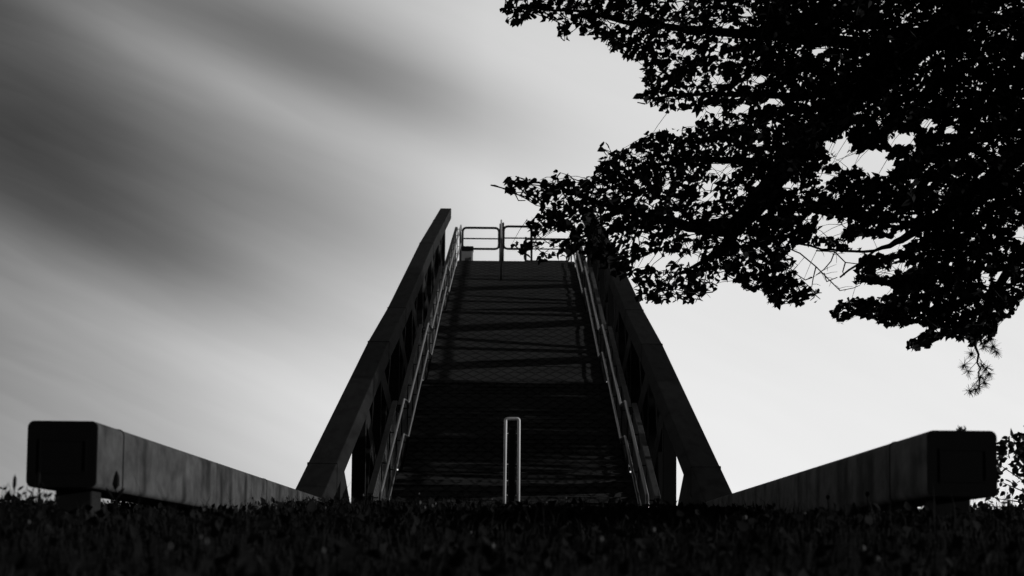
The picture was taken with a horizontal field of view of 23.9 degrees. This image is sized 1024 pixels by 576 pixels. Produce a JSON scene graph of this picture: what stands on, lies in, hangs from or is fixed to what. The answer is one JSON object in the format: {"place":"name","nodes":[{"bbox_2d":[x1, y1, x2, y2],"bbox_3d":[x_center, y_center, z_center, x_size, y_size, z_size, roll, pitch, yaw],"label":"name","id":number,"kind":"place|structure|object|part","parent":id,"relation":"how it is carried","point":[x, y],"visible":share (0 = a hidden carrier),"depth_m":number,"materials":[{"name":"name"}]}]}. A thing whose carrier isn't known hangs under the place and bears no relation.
{"place":"outdoors","nodes":[
{"label":"outdoors","id":0,"kind":"place"},
{"bbox_2d":[0,490,1023,575],"bbox_3d":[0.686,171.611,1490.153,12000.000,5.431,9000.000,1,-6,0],"label":"ground","id":1,"kind":"structure","parent":0,"point":[939,559],"depth_m":7.31,"materials":[{"name":"black plant"}]},
{"bbox_2d":[12,475,16,526],"bbox_3d":[-1.640,0.734,7.969,0.018,0.237,0.013,1,-6,0],"label":"weed","id":2,"kind":"object","parent":1,"relation":"on","point":[14,482],"visible":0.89,"depth_m":7.97,"materials":[{"name":"black plant"}]},
{"bbox_2d":[37,471,40,534],"bbox_3d":[-1.600,0.743,8.169,0.018,0.251,0.013,1,-6,0],"label":"weed","id":3,"kind":"object","parent":1,"relation":"on","point":[38,478],"visible":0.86,"depth_m":8.18,"materials":[{"name":"black plant"}]},
{"bbox_2d":[106,470,124,523],"bbox_3d":[-1.506,0.826,9.166,0.073,0.268,0.027,1,-6,0],"label":"weed","id":4,"kind":"object","parent":1,"relation":"on","point":[115,483],"visible":0.94,"depth_m":9.17,"materials":[{"name":"black plant"}]},
{"bbox_2d":[26,421,320,527],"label":"box beam","id":5,"kind":"structure","parent":1,"relation":"on","point":[79,462],"depth_m":10.33,"materials":[{"name":"concrete"}]},
{"bbox_2d":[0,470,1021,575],"bbox_3d":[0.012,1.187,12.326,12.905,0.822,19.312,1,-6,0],"label":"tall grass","id":6,"kind":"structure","parent":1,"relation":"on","point":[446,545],"depth_m":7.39,"materials":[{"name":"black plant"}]},
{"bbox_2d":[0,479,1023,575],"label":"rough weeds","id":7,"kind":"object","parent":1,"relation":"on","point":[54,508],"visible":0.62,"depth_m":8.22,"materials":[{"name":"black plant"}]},
{"bbox_2d":[503,417,520,503],"bbox_3d":[-0.003,1.589,21.207,0.152,0.916,0.030,1,-6,0],"label":"hoop bollard","id":8,"kind":"object","parent":1,"relation":"on","point":[512,495],"visible":0.89,"depth_m":21.21,"materials":[{"name":"silver metal"}]},
{"bbox_2d":[296,208,731,509],"bbox_3d":[0.039,3.396,46.263,3.858,14.098,51.300,1,-6,0],"label":"footbridge","id":9,"kind":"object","parent":1,"relation":"on","point":[569,365],"visible":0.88,"depth_m":35.45,"materials":[{"name":"paint"}]},
{"bbox_2d":[461,246,473,260],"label":"control cabinet","id":10,"kind":"object","parent":9,"relation":"on","point":[467,253],"visible":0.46,"depth_m":63.95,"materials":[{"name":"black metal"}]},
{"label":"door","id":11,"kind":"part","parent":10,"relation":"part of","materials":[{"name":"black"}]},
{"bbox_2d":[459,224,499,260],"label":"barrier loop","id":12,"kind":"object","parent":9,"relation":"on","point":[498,238],"visible":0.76,"depth_m":64.54,"materials":[{"name":"black"}]},
{"bbox_2d":[500,220,501,279],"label":"post","id":13,"kind":"object","parent":9,"relation":"on","point":[501,250],"visible":0.99,"depth_m":57.96,"materials":[{"name":"grey metal"}]},
{"bbox_2d":[502,222,532,260],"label":"barrier loop","id":14,"kind":"object","parent":9,"relation":"on","point":[504,237],"visible":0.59,"depth_m":64.55,"materials":[{"name":"black"}]},
{"bbox_2d":[524,237,569,261],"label":"barrier loop","id":15,"kind":"object","parent":9,"relation":"on","point":[525,257],"visible":0.48,"depth_m":68.55,"materials":[{"name":"black"}]},
{"bbox_2d":[490,0,1023,395],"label":"linden tree","id":16,"kind":"object","parent":1,"relation":"on","point":[883,67],"visible":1,"depth_m":29.42,"materials":[{"name":"black plant"}]},
{"bbox_2d":[706,430,996,530],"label":"box beam","id":17,"kind":"structure","parent":1,"relation":"on","point":[960,467],"depth_m":10.33,"materials":[{"name":"concrete"}]},
{"bbox_2d":[956,426,965,430],"bbox_3d":[1.810,0.568,9.748,0.042,0.030,0.010,1,-6,0],"label":"moss tuft","id":18,"kind":"object","parent":17,"relation":"on","point":[960,429],"visible":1,"depth_m":9.75,"materials":[{"name":"black plant"}]},
{"bbox_2d":[977,429,1023,514],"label":"shrub","id":19,"kind":"object","parent":1,"relation":"on","point":[1002,448],"visible":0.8,"depth_m":14.81,"materials":[{"name":"black plant"}]},
{"bbox_2d":[0,0,1023,509],"label":"sky","id":20,"kind":"structure","parent":0,"point":[211,211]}
]}

